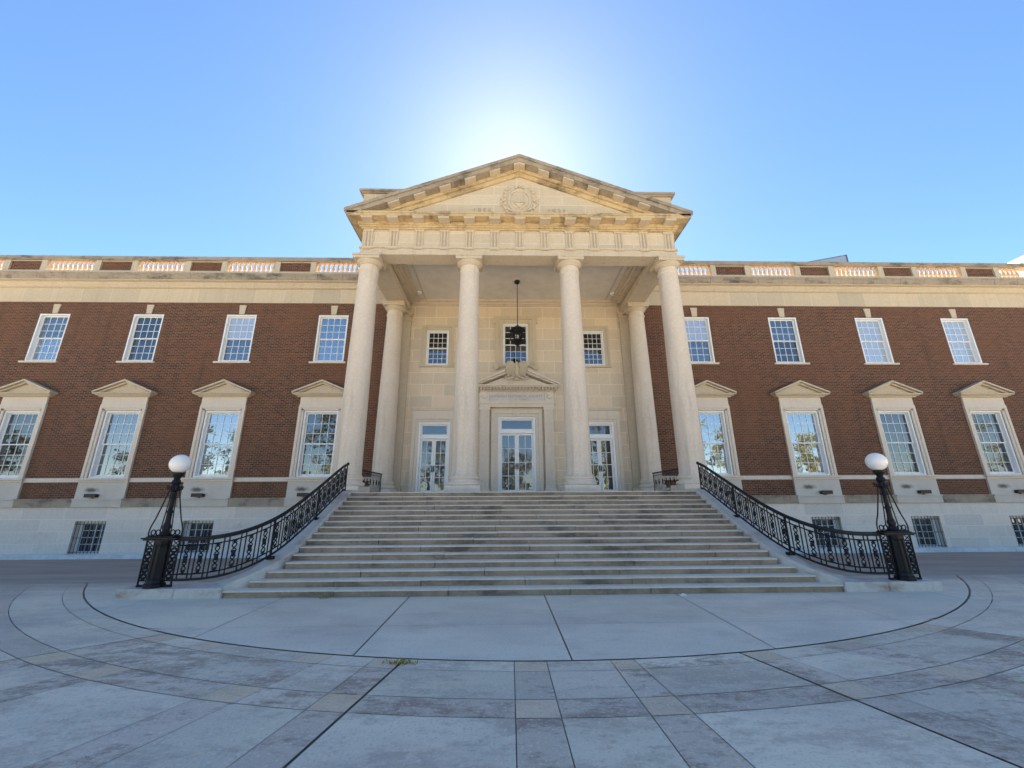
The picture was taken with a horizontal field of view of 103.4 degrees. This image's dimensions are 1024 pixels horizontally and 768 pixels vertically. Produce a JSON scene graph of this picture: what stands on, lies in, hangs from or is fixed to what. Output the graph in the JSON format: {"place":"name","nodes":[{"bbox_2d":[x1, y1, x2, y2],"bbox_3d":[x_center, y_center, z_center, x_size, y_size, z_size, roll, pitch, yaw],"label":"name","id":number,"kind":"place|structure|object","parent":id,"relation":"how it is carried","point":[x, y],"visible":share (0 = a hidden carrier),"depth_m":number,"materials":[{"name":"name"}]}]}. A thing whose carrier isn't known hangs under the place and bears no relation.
{"place":"outdoors","nodes":[
{"label":"outdoors","id":0,"kind":"place"},
{"bbox_2d":[0,574,1023,767],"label":"plaza","id":1,"kind":"structure","parent":0,"point":[50,722],"depth_m":3.71,"materials":[{"name":"concrete"}]},
{"bbox_2d":[382,658,417,664],"bbox_3d":[-1.141,2.833,4.118,0.365,0.032,0.178,0,-16,-1],"label":"weed","id":2,"kind":"object","parent":1,"relation":"on","point":[401,661],"visible":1,"depth_m":4.12,"materials":[{"name":"green plant"}]},
{"bbox_2d":[0,552,1023,767],"bbox_3d":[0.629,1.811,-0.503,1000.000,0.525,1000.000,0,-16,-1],"label":"ground","id":3,"kind":"structure","parent":0,"point":[66,571],"depth_m":9.43,"materials":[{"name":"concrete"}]},
{"bbox_2d":[0,154,1023,554],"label":"museum building","id":4,"kind":"structure","parent":3,"relation":"on","point":[398,360],"depth_m":17.95,"materials":[{"name":"red brick"}]},
{"bbox_2d":[0,379,57,507],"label":"window","id":5,"kind":"structure","parent":4,"relation":"in","point":[24,403],"depth_m":17.50,"materials":[{"name":"glass"}]},
{"bbox_2d":[18,304,70,362],"bbox_3d":[-21.327,-2.324,18.686,1.660,2.905,0.350,0,-16,-1],"label":"window","id":6,"kind":"structure","parent":4,"relation":"in","point":[45,344],"depth_m":18.71,"materials":[{"name":"glass"}]},
{"bbox_2d":[67,521,106,553],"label":"window","id":7,"kind":"structure","parent":4,"relation":"in","point":[90,533],"depth_m":16.42,"materials":[{"name":"glass"}]},
{"bbox_2d":[83,494,98,498],"bbox_3d":[-17.234,4.610,16.601,0.470,0.190,0.268,0,-16,-1],"label":"floodlight","id":8,"kind":"object","parent":4,"relation":"on","point":[91,496],"visible":1,"depth_m":16.49,"materials":[{"name":"black metal"}]},
{"bbox_2d":[70,379,156,506],"bbox_3d":[-17.007,2.454,17.299,2.540,5.392,0.605,0,-16,-1],"label":"window","id":9,"kind":"structure","parent":4,"relation":"in","point":[124,402],"depth_m":17.41,"materials":[{"name":"white paint"}]},
{"bbox_2d":[116,305,163,362],"bbox_3d":[-17.034,-2.318,18.783,1.660,2.905,0.350,0,-16,-1],"label":"window","id":10,"kind":"structure","parent":4,"relation":"in","point":[140,347],"depth_m":18.81,"materials":[{"name":"glass"}]},
{"bbox_2d":[179,520,213,552],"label":"window","id":11,"kind":"structure","parent":4,"relation":"in","point":[194,528],"depth_m":16.57,"materials":[{"name":"glass"}]},
{"bbox_2d":[191,493,204,497],"bbox_3d":[-12.940,4.616,16.698,0.470,0.190,0.268,0,-16,-1],"label":"floodlight","id":12,"kind":"object","parent":4,"relation":"on","point":[198,495],"visible":1,"depth_m":16.58,"materials":[{"name":"black metal"}]},
{"bbox_2d":[177,379,254,506],"bbox_3d":[-12.713,2.460,17.395,2.540,5.392,0.605,0,-16,-1],"label":"window","id":13,"kind":"structure","parent":4,"relation":"in","point":[224,403],"depth_m":17.51,"materials":[{"name":"white paint"}]},
{"bbox_2d":[213,305,256,362],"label":"window","id":14,"kind":"structure","parent":4,"relation":"in","point":[236,343],"depth_m":18.90,"materials":[{"name":"glass"}]},
{"bbox_2d":[297,493,308,497],"bbox_3d":[-8.646,4.622,16.795,0.470,0.190,0.268,0,-16,-1],"label":"floodlight","id":15,"kind":"object","parent":4,"relation":"on","point":[302,495],"visible":0.77,"depth_m":16.68,"materials":[{"name":"black metal"}]},
{"bbox_2d":[284,379,343,505],"bbox_3d":[-8.419,2.466,17.492,2.540,5.392,0.605,0,-16,-1],"label":"window","id":16,"kind":"structure","parent":4,"relation":"in","point":[321,400],"depth_m":17.68,"materials":[{"name":"white paint"}]},
{"bbox_2d":[309,306,348,363],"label":"window","id":17,"kind":"structure","parent":4,"relation":"in","point":[330,342],"depth_m":19.01,"materials":[{"name":"glass"}]},
{"bbox_2d":[362,469,381,491],"bbox_3d":[-5.168,3.597,14.744,0.045,0.806,2.690,0,-16,-1],"label":"balcony railing","id":18,"kind":"object","parent":4,"relation":"on","point":[373,475],"visible":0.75,"depth_m":15.03,"materials":[{"name":"black metal"}]},
{"bbox_2d":[415,422,449,491],"bbox_3d":[-3.443,3.230,17.703,1.396,3.116,0.238,0,-16,-1],"label":"door","id":19,"kind":"structure","parent":4,"relation":"in","point":[433,437],"depth_m":17.70,"materials":[{"name":"white paint"}]},
{"bbox_2d":[419,325,453,366],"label":"window","id":20,"kind":"structure","parent":4,"relation":"in","point":[438,351],"depth_m":19.09,"materials":[{"name":"white paint"}]},
{"bbox_2d":[493,316,537,369],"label":"window","id":21,"kind":"structure","parent":4,"relation":"in","point":[505,350],"depth_m":19.21,"materials":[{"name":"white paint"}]},
{"bbox_2d":[509,280,525,346],"bbox_3d":[0.233,-3.048,17.415,0.690,3.099,0.598,0,-16,-1],"label":"hanging lantern","id":22,"kind":"object","parent":4,"relation":"hanging from","point":[517,341],"visible":1,"depth_m":17.05,"materials":[{"name":"black metal"}]},
{"bbox_2d":[498,417,536,491],"bbox_3d":[0.215,3.119,17.818,1.676,3.356,0.238,0,-16,-1],"label":"door","id":23,"kind":"structure","parent":4,"relation":"in","point":[516,435],"depth_m":17.82,"materials":[{"name":"white paint"}]},
{"bbox_2d":[582,326,611,367],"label":"window","id":24,"kind":"structure","parent":4,"relation":"in","point":[595,346],"depth_m":19.27,"materials":[{"name":"white paint"}]},
{"bbox_2d":[589,422,618,490],"bbox_3d":[3.875,3.240,17.868,1.396,3.116,0.238,0,-16,-1],"label":"door","id":25,"kind":"structure","parent":4,"relation":"in","point":[602,438],"depth_m":17.89,"materials":[{"name":"white paint"}]},
{"bbox_2d":[652,468,678,490],"bbox_3d":[5.729,3.612,14.989,0.045,0.806,2.690,0,-16,-1],"label":"balcony railing","id":26,"kind":"object","parent":4,"relation":"on","point":[660,477],"visible":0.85,"depth_m":15.06,"materials":[{"name":"black metal"}]},
{"bbox_2d":[684,308,719,364],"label":"window","id":27,"kind":"structure","parent":4,"relation":"in","point":[698,331],"depth_m":19.41,"materials":[{"name":"glass"}]},
{"bbox_2d":[694,380,744,503],"bbox_3d":[8.857,2.489,17.880,2.540,5.392,0.605,0,-16,-1],"label":"window","id":28,"kind":"structure","parent":4,"relation":"in","point":[711,397],"depth_m":18.15,"materials":[{"name":"glass"}]},
{"bbox_2d":[768,308,809,364],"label":"window","id":29,"kind":"structure","parent":4,"relation":"in","point":[787,346],"depth_m":19.50,"materials":[{"name":"glass"}]},
{"bbox_2d":[770,380,844,502],"bbox_3d":[13.151,2.495,17.977,2.540,5.392,0.605,0,-16,-1],"label":"window","id":30,"kind":"structure","parent":4,"relation":"in","point":[799,403],"depth_m":18.10,"materials":[{"name":"glass"}]},
{"bbox_2d":[789,254,850,275],"bbox_3d":[19.139,-5.295,26.265,2.904,4.374,4.250,0,-16,-1],"label":"skylight","id":31,"kind":"object","parent":4,"relation":"on","point":[843,258],"visible":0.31,"depth_m":24.77,"materials":[{"name":"grey glass"}]},
{"bbox_2d":[819,490,832,494],"bbox_3d":[13.403,4.652,17.291,0.470,0.190,0.268,0,-16,-1],"label":"floodlight","id":32,"kind":"object","parent":4,"relation":"on","point":[825,492],"visible":1,"depth_m":17.17,"materials":[{"name":"black metal"}]},
{"bbox_2d":[811,517,843,547],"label":"window","id":33,"kind":"structure","parent":4,"relation":"in","point":[829,522],"depth_m":17.11,"materials":[{"name":"glass"}]},
{"bbox_2d":[854,309,899,364],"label":"window","id":34,"kind":"structure","parent":4,"relation":"in","point":[874,341],"depth_m":19.59,"materials":[{"name":"glass"}]},
{"bbox_2d":[862,380,943,502],"bbox_3d":[17.445,2.501,18.074,2.540,5.392,0.605,0,-16,-1],"label":"window","id":35,"kind":"structure","parent":4,"relation":"in","point":[891,401],"depth_m":18.19,"materials":[{"name":"glass"}]},
{"bbox_2d":[917,490,931,494],"bbox_3d":[17.697,4.657,17.387,0.470,0.190,0.268,0,-16,-1],"label":"floodlight","id":36,"kind":"object","parent":4,"relation":"on","point":[923,492],"visible":1,"depth_m":17.28,"materials":[{"name":"black metal"}]},
{"bbox_2d":[911,516,946,546],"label":"window","id":37,"kind":"structure","parent":4,"relation":"in","point":[927,535],"depth_m":17.22,"materials":[{"name":"glass"}]},
{"bbox_2d":[940,309,988,364],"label":"window","id":38,"kind":"structure","parent":4,"relation":"in","point":[958,332],"depth_m":19.69,"materials":[{"name":"glass"}]},
{"bbox_2d":[952,380,1023,501],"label":"window","id":39,"kind":"structure","parent":4,"relation":"in","point":[983,404],"depth_m":18.34,"materials":[{"name":"white paint"}]},
{"bbox_2d":[999,256,1023,276],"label":"rooftop unit","id":40,"kind":"object","parent":4,"relation":"on","point":[1020,260],"visible":0.07,"depth_m":24.07,"materials":[{"name":"white paint"}]},
{"bbox_2d":[1009,516,1023,545],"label":"window","id":41,"kind":"structure","parent":4,"relation":"in","point":[1017,522],"depth_m":17.33,"materials":[{"name":"glass"}]},
{"bbox_2d":[1014,489,1023,493],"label":"floodlight","id":42,"kind":"object","parent":4,"relation":"on","point":[1020,491],"visible":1,"depth_m":17.38,"materials":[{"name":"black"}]},
{"bbox_2d":[0,546,1023,559],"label":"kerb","id":43,"kind":"structure","parent":3,"relation":"on","point":[140,555],"depth_m":15.90,"materials":[{"name":"grey concrete"}]},
{"bbox_2d":[114,488,943,600],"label":"entrance steps","id":44,"kind":"structure","parent":3,"relation":"on","point":[354,543],"depth_m":8.21,"materials":[{"name":"stone"}]},
{"bbox_2d":[135,455,191,588],"bbox_3d":[-6.250,2.440,7.357,0.620,2.285,0.344,0,-16,-1],"label":"lamp post","id":45,"kind":"object","parent":44,"relation":"on","point":[157,569],"visible":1,"depth_m":7.19,"materials":[{"name":"black metal"}]},
{"bbox_2d":[170,463,349,580],"bbox_3d":[-4.830,2.793,9.124,1.056,2.375,4.203,-5,-17,17],"label":"iron railing","id":46,"kind":"object","parent":44,"relation":"on","point":[333,491],"visible":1,"depth_m":7.77,"materials":[{"name":"black metal"}]},
{"bbox_2d":[696,461,890,574],"bbox_3d":[5.647,2.808,9.360,1.056,2.375,4.203,6,-17,-20],"label":"iron railing","id":47,"kind":"object","parent":44,"relation":"on","point":[734,506],"visible":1,"depth_m":8.06,"materials":[{"name":"black metal"}]},
{"bbox_2d":[865,453,921,580],"bbox_3d":[7.146,2.458,7.659,0.620,2.285,0.344,0,-16,-1],"label":"lamp post","id":48,"kind":"object","parent":44,"relation":"on","point":[901,561],"visible":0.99,"depth_m":7.50,"materials":[{"name":"black metal"}]},
{"bbox_2d":[0,0,1023,276],"label":"sky","id":49,"kind":"structure","parent":0,"point":[788,130],"materials":[{"name":"blue"}]}
]}

